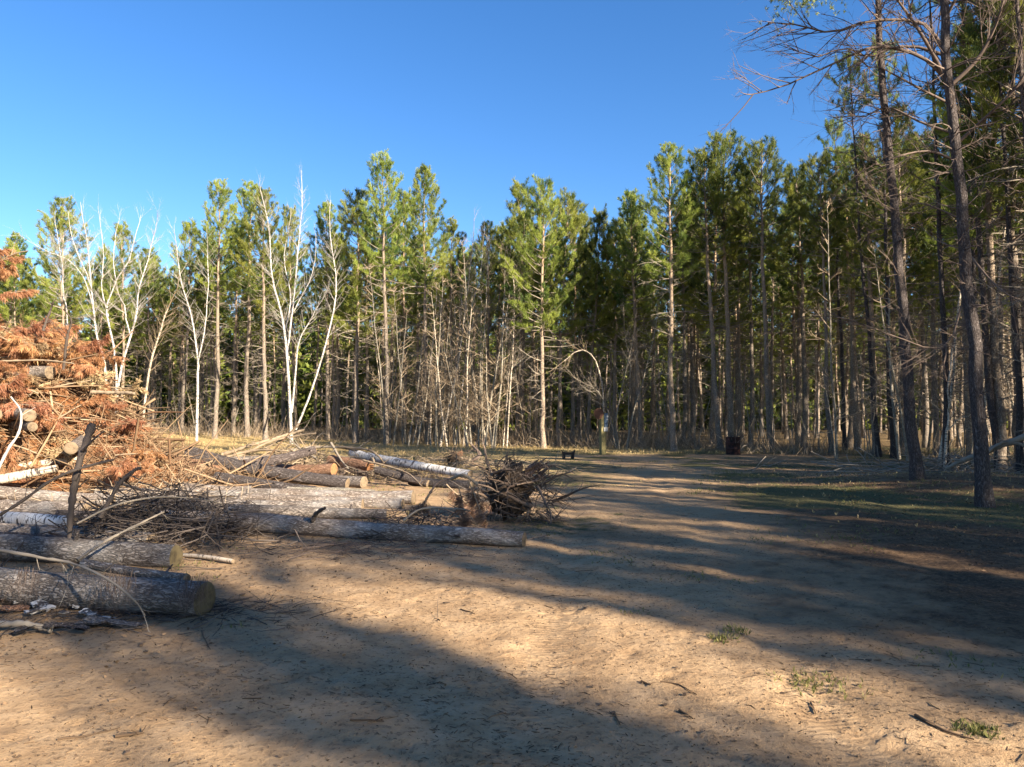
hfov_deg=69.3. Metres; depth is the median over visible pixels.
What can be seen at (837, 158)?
pine tree
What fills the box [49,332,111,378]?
dead pine bough
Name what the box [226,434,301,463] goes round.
fallen branch
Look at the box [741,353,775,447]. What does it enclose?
bare sapling
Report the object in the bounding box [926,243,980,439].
pine tree
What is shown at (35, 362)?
dead pine bough
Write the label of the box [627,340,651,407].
pine tree
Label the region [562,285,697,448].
bare tree
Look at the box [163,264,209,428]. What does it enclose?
pine tree
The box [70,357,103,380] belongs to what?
dead pine bough
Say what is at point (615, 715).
fallen twig
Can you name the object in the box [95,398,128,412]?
dead pine bough
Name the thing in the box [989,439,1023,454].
fallen branch
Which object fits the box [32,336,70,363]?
dead pine bough
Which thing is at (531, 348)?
pine tree
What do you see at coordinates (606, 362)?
pine tree
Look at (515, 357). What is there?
pine tree
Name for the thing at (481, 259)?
pine tree
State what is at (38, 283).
pine tree
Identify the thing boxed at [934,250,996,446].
pine tree
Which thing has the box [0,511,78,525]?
log
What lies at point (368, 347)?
pine tree
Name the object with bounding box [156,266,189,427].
pine tree
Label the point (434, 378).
bare sapling
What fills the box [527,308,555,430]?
pine tree
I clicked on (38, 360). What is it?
fallen branch
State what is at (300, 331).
pine tree
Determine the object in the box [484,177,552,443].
pine tree
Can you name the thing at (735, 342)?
pine tree
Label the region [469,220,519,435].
pine tree
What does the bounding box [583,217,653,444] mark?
pine tree
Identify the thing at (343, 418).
bare sapling
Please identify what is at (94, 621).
bark scrap
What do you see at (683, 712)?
fallen twig
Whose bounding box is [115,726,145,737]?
fallen twig
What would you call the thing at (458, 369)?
bare sapling
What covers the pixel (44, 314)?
pine tree
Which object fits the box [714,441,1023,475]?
twig tangle
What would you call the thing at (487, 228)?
pine tree
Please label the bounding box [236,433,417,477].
twig tangle
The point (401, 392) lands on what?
bare sapling
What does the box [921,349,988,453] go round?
bare sapling
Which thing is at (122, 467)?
dead pine bough
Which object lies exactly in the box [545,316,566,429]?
pine tree
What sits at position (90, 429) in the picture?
fallen branch
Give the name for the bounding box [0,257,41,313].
pine tree
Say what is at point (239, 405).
bare sapling
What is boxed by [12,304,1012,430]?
distant woods
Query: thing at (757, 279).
pine tree
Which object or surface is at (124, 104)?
sky
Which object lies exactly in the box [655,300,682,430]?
pine tree
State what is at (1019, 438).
fallen branch
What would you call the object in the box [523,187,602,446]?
pine tree
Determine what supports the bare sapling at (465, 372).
on the ground at (780, 612)
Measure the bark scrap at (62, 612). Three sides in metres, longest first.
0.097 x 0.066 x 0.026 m
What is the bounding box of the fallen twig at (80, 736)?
[57,727,119,740]
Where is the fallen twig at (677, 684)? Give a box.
[660,680,696,694]
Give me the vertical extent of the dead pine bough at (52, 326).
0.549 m
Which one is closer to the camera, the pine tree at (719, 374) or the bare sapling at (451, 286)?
the bare sapling at (451, 286)
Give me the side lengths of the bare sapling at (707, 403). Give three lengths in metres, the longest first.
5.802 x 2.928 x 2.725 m
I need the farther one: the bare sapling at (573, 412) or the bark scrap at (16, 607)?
the bare sapling at (573, 412)
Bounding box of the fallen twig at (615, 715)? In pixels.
[609,711,623,724]
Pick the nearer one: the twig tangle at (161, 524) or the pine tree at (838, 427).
the twig tangle at (161, 524)
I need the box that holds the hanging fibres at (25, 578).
[3,566,39,605]
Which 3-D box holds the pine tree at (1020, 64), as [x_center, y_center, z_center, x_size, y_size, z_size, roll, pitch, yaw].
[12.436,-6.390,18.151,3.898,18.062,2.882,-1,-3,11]
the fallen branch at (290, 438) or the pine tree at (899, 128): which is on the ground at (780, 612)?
the pine tree at (899, 128)
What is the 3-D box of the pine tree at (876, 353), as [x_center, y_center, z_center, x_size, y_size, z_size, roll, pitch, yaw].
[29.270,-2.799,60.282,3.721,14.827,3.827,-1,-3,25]
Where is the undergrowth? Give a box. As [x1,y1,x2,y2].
[134,391,1023,471]
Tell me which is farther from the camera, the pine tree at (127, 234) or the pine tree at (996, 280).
the pine tree at (127, 234)
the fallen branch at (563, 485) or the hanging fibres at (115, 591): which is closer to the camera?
the hanging fibres at (115, 591)
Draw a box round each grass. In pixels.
[148,430,1023,543]
[162,453,1023,740]
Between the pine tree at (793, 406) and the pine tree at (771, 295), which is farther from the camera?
the pine tree at (793, 406)
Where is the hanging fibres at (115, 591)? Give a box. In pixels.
[89,569,151,611]
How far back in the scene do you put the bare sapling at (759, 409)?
34.21 m
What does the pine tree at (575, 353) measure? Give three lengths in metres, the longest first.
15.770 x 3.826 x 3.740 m
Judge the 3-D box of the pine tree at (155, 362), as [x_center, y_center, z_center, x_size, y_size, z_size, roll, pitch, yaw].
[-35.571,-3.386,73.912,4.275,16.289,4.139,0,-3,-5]
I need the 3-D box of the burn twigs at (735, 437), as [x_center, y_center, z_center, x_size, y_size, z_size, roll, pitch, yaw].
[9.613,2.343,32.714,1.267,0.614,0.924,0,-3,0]
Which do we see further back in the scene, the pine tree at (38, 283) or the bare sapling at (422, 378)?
the pine tree at (38, 283)
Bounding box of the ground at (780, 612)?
[0,424,1023,766]
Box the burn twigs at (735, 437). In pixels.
[718,432,745,442]
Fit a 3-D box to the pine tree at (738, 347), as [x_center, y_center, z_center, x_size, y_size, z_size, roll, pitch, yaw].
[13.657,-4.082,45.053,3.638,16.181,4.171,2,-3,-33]
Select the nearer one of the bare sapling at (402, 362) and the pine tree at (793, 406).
the bare sapling at (402, 362)
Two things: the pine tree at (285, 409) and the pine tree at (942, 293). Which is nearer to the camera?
the pine tree at (942, 293)
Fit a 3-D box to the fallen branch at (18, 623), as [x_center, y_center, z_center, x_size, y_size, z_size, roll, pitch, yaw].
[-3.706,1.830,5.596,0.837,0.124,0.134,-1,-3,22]
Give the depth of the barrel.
32.44 m
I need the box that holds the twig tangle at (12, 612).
[0,593,123,636]
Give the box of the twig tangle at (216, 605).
[17,573,438,636]
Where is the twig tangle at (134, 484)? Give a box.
[5,462,298,523]
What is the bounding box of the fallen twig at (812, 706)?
[809,701,815,713]
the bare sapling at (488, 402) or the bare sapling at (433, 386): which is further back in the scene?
the bare sapling at (433, 386)
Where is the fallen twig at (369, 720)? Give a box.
[350,716,383,721]
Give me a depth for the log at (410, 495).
14.36 m
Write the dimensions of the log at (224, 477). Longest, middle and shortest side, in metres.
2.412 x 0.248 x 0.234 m
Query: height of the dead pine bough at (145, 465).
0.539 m
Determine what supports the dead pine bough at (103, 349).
on the brush sticks
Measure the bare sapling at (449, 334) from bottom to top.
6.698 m
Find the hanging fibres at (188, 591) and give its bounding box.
[169,575,209,617]
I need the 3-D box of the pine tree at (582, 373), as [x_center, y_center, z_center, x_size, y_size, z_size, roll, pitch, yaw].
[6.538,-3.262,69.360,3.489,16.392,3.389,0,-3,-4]
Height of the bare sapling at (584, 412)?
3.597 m
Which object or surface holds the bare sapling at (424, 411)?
on the ground at (780, 612)
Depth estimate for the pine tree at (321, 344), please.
82.28 m
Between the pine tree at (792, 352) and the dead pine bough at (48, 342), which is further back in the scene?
the pine tree at (792, 352)
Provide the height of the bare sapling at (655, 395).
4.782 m
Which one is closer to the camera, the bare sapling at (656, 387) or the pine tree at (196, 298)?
the bare sapling at (656, 387)
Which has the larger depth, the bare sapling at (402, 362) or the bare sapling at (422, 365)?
the bare sapling at (422, 365)
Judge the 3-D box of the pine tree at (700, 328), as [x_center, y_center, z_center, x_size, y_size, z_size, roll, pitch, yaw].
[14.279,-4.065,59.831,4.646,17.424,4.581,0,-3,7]
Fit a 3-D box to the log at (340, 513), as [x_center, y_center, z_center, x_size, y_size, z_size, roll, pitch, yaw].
[-3.334,2.055,12.023,2.699,0.262,0.213,1,2,4]
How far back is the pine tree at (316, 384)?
64.93 m
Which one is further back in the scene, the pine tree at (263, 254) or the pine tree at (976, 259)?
the pine tree at (263, 254)
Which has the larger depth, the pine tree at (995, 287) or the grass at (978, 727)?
the pine tree at (995, 287)
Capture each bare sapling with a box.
[166,358,188,431]
[166,385,187,432]
[172,345,210,427]
[192,386,218,434]
[206,377,226,415]
[221,369,253,436]
[260,375,278,419]
[330,373,352,435]
[339,390,362,433]
[360,262,405,444]
[360,316,393,432]
[364,306,422,445]
[369,300,409,431]
[371,313,409,442]
[377,287,420,444]
[379,311,412,429]
[387,288,437,444]
[391,333,416,442]
[392,320,420,425]
[395,346,433,445]
[402,311,443,445]
[403,316,425,437]
[404,272,437,435]
[407,327,453,423]
[407,339,437,444]
[408,283,449,445]
[411,317,444,437]
[412,290,460,443]
[413,324,450,444]
[415,275,463,446]
[416,291,468,446]
[416,319,464,445]
[417,276,455,445]
[417,337,448,441]
[424,283,465,438]
[425,309,462,444]
[425,310,461,443]
[426,264,472,441]
[428,262,460,407]
[429,331,442,440]
[431,258,485,442]
[435,273,473,438]
[435,338,481,447]
[440,289,479,443]
[440,331,468,443]
[443,285,485,438]
[444,308,484,444]
[445,277,483,445]
[449,238,507,445]
[450,232,515,446]
[451,289,496,445]
[452,289,486,446]
[454,292,504,445]
[459,345,509,446]
[460,246,529,447]
[463,288,493,440]
[463,320,488,439]
[468,303,517,447]
[469,307,522,441]
[470,314,510,442]
[473,260,522,446]
[500,328,538,442]
[516,350,558,445]
[520,392,539,441]
[546,386,553,443]
[561,388,580,439]
[575,390,588,443]
[587,372,630,444]
[603,382,631,437]
[627,323,678,444]
[639,349,685,435]
[640,325,693,440]
[647,363,667,447]
[658,363,691,432]
[675,346,725,445]
[683,376,706,447]
[721,350,765,444]
[736,361,783,448]
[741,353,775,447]
[746,343,798,447]
[750,380,773,449]
[765,361,805,451]
[770,364,813,445]
[788,385,822,447]
[795,196,889,458]
[797,345,829,453]
[798,342,849,463]
[804,379,829,447]
[808,382,831,453]
[840,349,886,455]
[840,357,885,458]
[841,187,938,458]
[848,378,883,457]
[850,375,890,458]
[851,242,954,459]
[863,267,926,430]
[872,350,939,436]
[878,244,949,431]
[882,247,958,450]
[892,188,1006,462]
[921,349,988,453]
[925,212,1023,463]
[926,276,1010,434]
[931,314,1005,460]
[942,349,972,465]
[978,275,1013,412]
[999,340,1013,435]
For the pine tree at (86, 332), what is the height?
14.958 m
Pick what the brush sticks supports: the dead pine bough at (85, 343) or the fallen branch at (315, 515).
the dead pine bough at (85, 343)
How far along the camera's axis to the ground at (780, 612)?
5.40 m
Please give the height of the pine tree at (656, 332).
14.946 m
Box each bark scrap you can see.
[0,605,29,610]
[12,622,42,633]
[24,606,47,614]
[30,599,55,611]
[42,621,73,628]
[57,610,69,613]
[69,603,79,608]
[71,623,89,630]
[74,619,105,624]
[79,608,97,615]
[82,614,143,627]
[92,613,114,618]
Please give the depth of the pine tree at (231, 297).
69.93 m
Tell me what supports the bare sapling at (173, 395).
on the ground at (780, 612)
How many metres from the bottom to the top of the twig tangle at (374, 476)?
0.686 m
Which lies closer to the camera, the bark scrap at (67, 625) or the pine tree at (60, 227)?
the bark scrap at (67, 625)
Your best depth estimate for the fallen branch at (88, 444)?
8.28 m
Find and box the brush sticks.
[0,311,320,507]
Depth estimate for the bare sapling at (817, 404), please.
33.31 m
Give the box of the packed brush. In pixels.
[0,351,207,499]
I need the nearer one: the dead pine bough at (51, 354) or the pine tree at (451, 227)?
the dead pine bough at (51, 354)
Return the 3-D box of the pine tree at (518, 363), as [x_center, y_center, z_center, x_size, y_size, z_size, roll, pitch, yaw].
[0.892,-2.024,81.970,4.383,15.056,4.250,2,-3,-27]
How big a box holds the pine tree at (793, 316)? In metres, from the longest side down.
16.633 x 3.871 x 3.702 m
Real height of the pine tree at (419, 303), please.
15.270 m
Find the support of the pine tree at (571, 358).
on the ground at (780, 612)
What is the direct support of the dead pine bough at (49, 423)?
on the brush sticks
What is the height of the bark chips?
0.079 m
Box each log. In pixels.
[0,465,58,483]
[0,486,115,505]
[0,499,91,514]
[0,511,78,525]
[0,523,137,531]
[0,525,157,542]
[0,531,182,567]
[0,532,83,538]
[0,567,215,616]
[3,366,55,378]
[3,408,36,420]
[7,420,37,430]
[18,457,76,466]
[55,510,159,519]
[64,434,83,453]
[79,559,190,579]
[94,486,251,494]
[115,489,268,504]
[141,496,363,510]
[160,509,526,546]
[163,450,210,473]
[177,465,222,474]
[178,482,415,503]
[183,553,234,563]
[184,446,349,487]
[213,472,317,488]
[223,503,388,518]
[231,455,287,463]
[237,493,404,508]
[243,446,316,465]
[271,463,337,474]
[287,487,376,490]
[290,474,367,487]
[327,455,373,471]
[348,450,472,477]
[374,466,429,486]
[408,477,474,488]
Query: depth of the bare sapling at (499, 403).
40.04 m
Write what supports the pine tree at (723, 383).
on the ground at (780, 612)
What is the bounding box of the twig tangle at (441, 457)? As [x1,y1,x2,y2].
[304,447,671,475]
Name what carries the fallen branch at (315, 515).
on the log at (411, 532)
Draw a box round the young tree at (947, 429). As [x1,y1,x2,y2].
[924,275,1014,469]
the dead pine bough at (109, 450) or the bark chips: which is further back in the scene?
the dead pine bough at (109, 450)
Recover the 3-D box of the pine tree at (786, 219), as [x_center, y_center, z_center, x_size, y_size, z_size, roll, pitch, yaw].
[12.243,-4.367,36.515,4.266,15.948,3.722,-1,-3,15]
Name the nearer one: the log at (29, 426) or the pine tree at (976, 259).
the log at (29, 426)
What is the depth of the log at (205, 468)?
17.17 m
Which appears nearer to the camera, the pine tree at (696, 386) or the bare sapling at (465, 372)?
the bare sapling at (465, 372)
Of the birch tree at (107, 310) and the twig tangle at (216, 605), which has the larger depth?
the birch tree at (107, 310)
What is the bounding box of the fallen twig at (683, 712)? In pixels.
[678,709,692,718]
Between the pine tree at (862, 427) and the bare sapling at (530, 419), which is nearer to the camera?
the bare sapling at (530, 419)
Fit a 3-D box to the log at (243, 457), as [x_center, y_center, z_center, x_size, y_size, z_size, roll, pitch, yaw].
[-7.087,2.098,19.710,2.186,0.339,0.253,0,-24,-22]
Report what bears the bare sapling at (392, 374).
on the ground at (780, 612)
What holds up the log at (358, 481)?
on the ground at (780, 612)
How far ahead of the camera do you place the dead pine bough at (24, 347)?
15.47 m
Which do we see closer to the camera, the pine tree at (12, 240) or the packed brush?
the packed brush
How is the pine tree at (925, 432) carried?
on the ground at (780, 612)
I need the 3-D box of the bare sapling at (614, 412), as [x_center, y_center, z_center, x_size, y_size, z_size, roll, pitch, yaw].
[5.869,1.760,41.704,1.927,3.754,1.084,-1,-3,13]
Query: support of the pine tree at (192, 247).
on the ground at (780, 612)
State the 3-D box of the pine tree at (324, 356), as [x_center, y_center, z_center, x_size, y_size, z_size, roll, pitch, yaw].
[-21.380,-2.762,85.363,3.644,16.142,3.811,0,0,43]
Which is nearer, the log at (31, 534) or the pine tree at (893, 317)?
the log at (31, 534)
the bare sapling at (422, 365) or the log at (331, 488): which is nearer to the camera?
the log at (331, 488)
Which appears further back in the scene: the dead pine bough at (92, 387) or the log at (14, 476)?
the dead pine bough at (92, 387)
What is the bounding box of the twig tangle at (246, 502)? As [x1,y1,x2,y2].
[1,474,361,524]
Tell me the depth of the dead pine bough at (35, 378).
15.42 m
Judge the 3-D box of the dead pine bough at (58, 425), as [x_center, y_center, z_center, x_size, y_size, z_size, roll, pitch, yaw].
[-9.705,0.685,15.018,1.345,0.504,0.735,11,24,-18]
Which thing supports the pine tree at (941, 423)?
on the ground at (780, 612)
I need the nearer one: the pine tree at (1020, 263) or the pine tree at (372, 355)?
the pine tree at (1020, 263)
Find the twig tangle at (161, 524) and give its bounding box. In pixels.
[0,466,340,570]
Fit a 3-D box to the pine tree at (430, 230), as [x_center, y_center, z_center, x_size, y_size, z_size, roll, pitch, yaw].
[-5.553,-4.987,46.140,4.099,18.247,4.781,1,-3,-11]
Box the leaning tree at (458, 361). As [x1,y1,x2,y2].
[439,208,480,445]
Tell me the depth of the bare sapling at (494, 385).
40.72 m
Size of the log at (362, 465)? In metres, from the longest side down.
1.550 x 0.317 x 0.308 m
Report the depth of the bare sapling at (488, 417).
39.95 m
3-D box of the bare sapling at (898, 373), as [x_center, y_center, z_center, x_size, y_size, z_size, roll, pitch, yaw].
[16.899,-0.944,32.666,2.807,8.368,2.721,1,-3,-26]
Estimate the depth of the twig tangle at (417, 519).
10.38 m
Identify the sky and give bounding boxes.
[0,0,1023,343]
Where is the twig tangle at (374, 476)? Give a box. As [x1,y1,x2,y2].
[289,456,494,487]
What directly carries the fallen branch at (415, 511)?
on the ground at (780, 612)
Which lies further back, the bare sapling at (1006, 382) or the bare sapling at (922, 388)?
the bare sapling at (1006, 382)
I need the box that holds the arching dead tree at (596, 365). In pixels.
[540,337,604,411]
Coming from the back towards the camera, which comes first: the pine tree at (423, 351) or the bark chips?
the pine tree at (423, 351)
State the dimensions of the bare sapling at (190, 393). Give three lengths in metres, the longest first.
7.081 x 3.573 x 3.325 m
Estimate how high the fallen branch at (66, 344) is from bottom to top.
1.330 m
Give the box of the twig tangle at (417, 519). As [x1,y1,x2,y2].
[286,497,552,556]
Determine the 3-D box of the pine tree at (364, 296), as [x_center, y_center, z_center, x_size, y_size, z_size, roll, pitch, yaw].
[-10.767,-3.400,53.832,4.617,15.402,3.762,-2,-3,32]
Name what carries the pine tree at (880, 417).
on the ground at (780, 612)
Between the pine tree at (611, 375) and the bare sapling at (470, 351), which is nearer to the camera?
the bare sapling at (470, 351)
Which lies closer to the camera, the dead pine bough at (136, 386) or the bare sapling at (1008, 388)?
the dead pine bough at (136, 386)
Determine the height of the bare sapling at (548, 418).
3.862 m
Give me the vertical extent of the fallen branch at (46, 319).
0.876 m
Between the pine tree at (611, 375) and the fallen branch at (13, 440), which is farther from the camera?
the pine tree at (611, 375)
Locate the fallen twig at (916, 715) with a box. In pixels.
[914,713,973,739]
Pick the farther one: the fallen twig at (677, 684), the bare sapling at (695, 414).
the bare sapling at (695, 414)
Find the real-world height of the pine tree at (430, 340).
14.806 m
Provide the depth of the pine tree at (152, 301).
58.80 m
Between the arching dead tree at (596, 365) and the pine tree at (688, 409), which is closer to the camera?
the arching dead tree at (596, 365)
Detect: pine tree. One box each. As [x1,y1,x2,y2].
[0,230,46,327]
[0,243,37,329]
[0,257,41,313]
[16,195,104,378]
[25,278,58,327]
[34,277,89,341]
[36,286,60,338]
[39,253,84,326]
[60,262,120,387]
[82,246,124,380]
[89,262,133,390]
[90,275,128,390]
[98,220,155,401]
[99,272,134,411]
[114,247,178,426]
[127,268,169,413]
[127,331,151,425]
[131,274,174,426]
[133,254,179,426]
[143,338,174,426]
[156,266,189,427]
[158,217,220,432]
[162,308,185,424]
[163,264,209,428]
[168,272,193,427]
[180,278,214,408]
[187,272,225,428]
[189,241,232,429]
[190,290,223,427]
[191,178,247,438]
[191,234,229,429]
[197,301,234,411]
[205,226,267,432]
[213,178,276,436]
[219,272,257,415]
[228,185,300,439]
[237,282,261,428]
[239,247,292,432]
[244,256,275,428]
[250,304,278,403]
[258,204,317,434]
[265,313,281,427]
[266,254,308,428]
[267,245,300,430]
[272,285,303,426]
[298,199,363,439]
[298,267,332,431]
[312,240,362,437]
[314,187,405,442]
[314,312,332,409]
[315,312,345,404]
[318,232,367,436]
[318,285,360,422]
[334,323,361,428]
[339,275,372,431]
[344,231,396,438]
[351,148,416,444]
[351,255,387,432]
[362,244,401,434]
[364,306,395,428]
[368,223,415,436]
[369,187,438,439]
[375,296,420,429]
[380,305,423,430]
[390,288,419,432]
[391,162,453,443]
[395,240,444,437]
[400,258,437,430]
[409,305,444,431]
[410,272,449,433]
[420,319,461,424]
[427,215,475,441]
[428,261,470,429]
[432,283,460,408]
[440,246,478,435]
[442,253,482,433]
[448,239,496,437]
[453,216,501,444]
[453,306,492,405]
[460,311,479,430]
[466,220,508,441]
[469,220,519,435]
[471,277,498,430]
[478,304,500,390]
[479,237,512,438]
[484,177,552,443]
[486,246,530,435]
[494,202,552,445]
[497,173,581,447]
[498,228,534,437]
[500,331,536,394]
[510,249,556,434]
[510,301,539,412]
[512,297,550,431]
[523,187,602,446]
[525,238,566,440]
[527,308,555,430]
[535,230,580,434]
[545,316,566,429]
[546,199,601,442]
[553,207,600,440]
[562,253,610,438]
[562,315,597,430]
[567,272,589,432]
[569,203,629,443]
[581,276,618,434]
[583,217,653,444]
[584,310,612,430]
[594,188,669,446]
[600,275,620,432]
[600,327,612,411]
[601,204,674,440]
[601,247,668,415]
[604,305,621,417]
[605,218,663,442]
[609,307,649,426]
[620,285,651,420]
[627,328,655,431]
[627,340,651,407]
[630,251,682,434]
[631,141,704,451]
[643,302,666,432]
[645,229,680,437]
[651,206,705,442]
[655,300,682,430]
[656,193,722,442]
[662,239,704,438]
[663,141,745,449]
[666,281,717,410]
[668,167,760,447]
[673,218,721,433]
[676,127,763,436]
[676,298,716,432]
[680,284,717,420]
[681,326,710,428]
[700,0,1023,507]
[701,272,731,422]
[709,315,732,430]
[710,195,772,443]
[710,223,770,435]
[710,230,747,440]
[710,286,759,422]
[714,256,748,438]
[715,271,753,419]
[720,135,801,450]
[720,168,780,445]
[731,264,769,432]
[741,305,773,430]
[743,257,816,438]
[744,254,780,435]
[747,220,796,436]
[753,295,789,412]
[758,161,830,447]
[759,0,939,480]
[762,276,792,433]
[764,175,839,444]
[768,204,821,441]
[768,310,790,430]
[776,309,794,430]
[779,303,813,421]
[785,266,821,436]
[787,149,855,452]
[790,232,846,437]
[799,143,883,450]
[804,264,831,434]
[808,222,863,431]
[809,321,829,429]
[813,117,863,449]
[816,297,844,432]
[818,130,915,454]
[820,173,887,447]
[821,49,902,456]
[823,275,867,427]
[823,312,848,430]
[824,32,933,457]
[825,239,884,443]
[825,261,859,432]
[832,291,862,389]
[841,138,954,451]
[845,99,950,454]
[846,249,883,437]
[846,291,886,409]
[855,164,926,434]
[856,269,914,439]
[859,0,977,469]
[862,311,895,432]
[877,128,994,454]
[877,145,936,447]
[881,226,938,403]
[903,0,1023,472]
[904,0,1023,469]
[910,119,1016,455]
[910,273,936,434]
[910,282,938,408]
[911,21,1008,417]
[912,261,957,432]
[913,0,1023,472]
[916,173,1023,411]
[922,253,958,440]
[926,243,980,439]
[927,0,1023,475]
[928,303,958,419]
[934,220,965,444]
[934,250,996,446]
[941,156,1003,422]
[946,146,1023,444]
[947,328,959,435]
[949,111,1023,454]
[950,0,1023,431]
[964,0,1023,400]
[967,0,1023,289]
[974,17,1023,459]
[985,216,1015,408]
[994,172,1023,355]
[1004,310,1013,405]
[1004,319,1011,436]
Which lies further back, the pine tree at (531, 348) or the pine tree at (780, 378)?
the pine tree at (780, 378)
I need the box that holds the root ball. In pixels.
[433,445,473,468]
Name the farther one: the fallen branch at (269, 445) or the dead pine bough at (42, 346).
the fallen branch at (269, 445)
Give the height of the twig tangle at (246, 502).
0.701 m
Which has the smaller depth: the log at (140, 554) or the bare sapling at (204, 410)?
the log at (140, 554)
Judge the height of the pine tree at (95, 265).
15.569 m
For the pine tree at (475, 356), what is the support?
on the ground at (780, 612)
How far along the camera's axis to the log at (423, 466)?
19.92 m
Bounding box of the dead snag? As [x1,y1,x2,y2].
[136,274,201,426]
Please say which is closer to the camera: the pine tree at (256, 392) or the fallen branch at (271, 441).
the fallen branch at (271, 441)
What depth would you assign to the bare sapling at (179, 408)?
55.45 m
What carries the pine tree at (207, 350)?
on the ground at (780, 612)
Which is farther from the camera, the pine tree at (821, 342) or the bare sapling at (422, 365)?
the pine tree at (821, 342)
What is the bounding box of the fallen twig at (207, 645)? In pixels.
[201,630,209,648]
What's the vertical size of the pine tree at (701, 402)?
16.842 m
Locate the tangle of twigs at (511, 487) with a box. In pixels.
[439,438,598,526]
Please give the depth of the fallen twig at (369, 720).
3.93 m
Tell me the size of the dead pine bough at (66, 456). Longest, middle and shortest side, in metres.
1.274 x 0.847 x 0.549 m
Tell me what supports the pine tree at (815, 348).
on the ground at (780, 612)
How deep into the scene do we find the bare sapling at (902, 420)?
27.62 m
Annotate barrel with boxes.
[726,437,740,454]
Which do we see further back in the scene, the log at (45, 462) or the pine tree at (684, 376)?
the pine tree at (684, 376)
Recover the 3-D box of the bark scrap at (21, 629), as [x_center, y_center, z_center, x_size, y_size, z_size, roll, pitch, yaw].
[-3.620,1.823,5.539,0.103,0.035,0.184,-9,1,33]
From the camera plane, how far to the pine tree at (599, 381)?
62.49 m
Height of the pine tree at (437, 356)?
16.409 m
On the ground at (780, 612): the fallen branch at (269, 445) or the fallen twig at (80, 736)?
the fallen twig at (80, 736)
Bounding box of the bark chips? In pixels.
[32,533,950,761]
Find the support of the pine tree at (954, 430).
on the ground at (780, 612)
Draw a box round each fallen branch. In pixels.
[0,242,27,260]
[0,396,34,467]
[0,455,120,515]
[0,544,161,632]
[0,620,54,632]
[3,359,74,363]
[34,291,59,330]
[35,302,94,369]
[62,422,107,537]
[75,511,169,561]
[77,478,221,523]
[81,431,104,451]
[90,390,136,394]
[97,467,144,518]
[222,413,314,455]
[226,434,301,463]
[234,426,315,456]
[251,415,318,452]
[287,427,316,458]
[287,431,368,456]
[310,507,325,522]
[330,442,371,473]
[337,436,384,463]
[362,456,429,487]
[371,457,412,486]
[403,507,476,525]
[422,476,457,505]
[450,473,478,484]
[465,439,480,461]
[552,465,571,498]
[944,433,1023,471]
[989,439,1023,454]
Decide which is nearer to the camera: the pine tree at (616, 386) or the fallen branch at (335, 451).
the fallen branch at (335, 451)
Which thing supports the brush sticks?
on the ground at (780, 612)
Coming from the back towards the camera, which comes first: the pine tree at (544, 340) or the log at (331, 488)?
the pine tree at (544, 340)
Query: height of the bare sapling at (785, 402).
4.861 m
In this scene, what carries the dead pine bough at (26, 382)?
on the brush sticks
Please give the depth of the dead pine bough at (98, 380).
16.29 m
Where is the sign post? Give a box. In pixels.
[594,408,607,454]
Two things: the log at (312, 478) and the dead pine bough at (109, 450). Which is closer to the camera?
the dead pine bough at (109, 450)
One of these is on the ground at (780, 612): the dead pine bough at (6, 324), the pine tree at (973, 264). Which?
the pine tree at (973, 264)
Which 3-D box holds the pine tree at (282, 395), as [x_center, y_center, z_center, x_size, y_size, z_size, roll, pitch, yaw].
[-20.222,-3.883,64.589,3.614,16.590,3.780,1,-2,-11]
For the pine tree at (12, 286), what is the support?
on the ground at (780, 612)
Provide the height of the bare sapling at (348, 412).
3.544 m
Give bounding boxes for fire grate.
[561,450,575,459]
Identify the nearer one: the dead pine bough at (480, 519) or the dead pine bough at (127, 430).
the dead pine bough at (480, 519)
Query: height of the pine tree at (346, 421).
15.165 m
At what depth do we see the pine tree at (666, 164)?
36.16 m
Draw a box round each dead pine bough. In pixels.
[0,248,15,257]
[0,253,24,268]
[0,263,18,282]
[0,289,39,303]
[0,314,12,329]
[0,325,30,361]
[0,330,15,338]
[0,332,41,358]
[0,336,39,372]
[0,341,62,365]
[0,346,35,364]
[0,353,48,373]
[0,357,27,384]
[0,367,38,393]
[0,371,31,408]
[0,400,52,420]
[0,401,68,432]
[0,447,30,471]
[3,320,32,336]
[3,367,32,396]
[7,395,49,401]
[9,326,29,337]
[12,316,55,337]
[12,444,61,478]
[13,369,48,384]
[17,318,83,343]
[20,334,63,358]
[23,337,93,374]
[23,463,67,473]
[26,334,57,351]
[26,384,69,395]
[28,376,58,396]
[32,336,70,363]
[34,412,62,433]
[36,318,62,337]
[38,357,75,379]
[41,436,92,463]
[48,399,87,423]
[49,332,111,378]
[51,335,80,355]
[57,367,115,390]
[57,413,145,441]
[59,349,129,373]
[60,338,96,363]
[60,379,118,407]
[61,384,112,419]
[62,347,107,356]
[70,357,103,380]
[78,341,91,345]
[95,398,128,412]
[95,419,152,442]
[95,443,126,464]
[105,455,141,484]
[106,375,148,399]
[111,416,145,434]
[115,450,168,464]
[122,467,163,474]
[129,458,160,482]
[407,493,430,520]
[445,484,476,520]
[452,486,472,526]
[462,479,487,527]
[466,489,491,513]
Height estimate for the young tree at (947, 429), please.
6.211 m
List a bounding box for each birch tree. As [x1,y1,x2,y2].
[7,197,111,380]
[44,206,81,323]
[75,197,153,400]
[106,199,189,389]
[162,214,219,441]
[254,166,352,443]
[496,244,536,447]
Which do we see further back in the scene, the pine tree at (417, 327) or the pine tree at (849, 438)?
the pine tree at (417, 327)

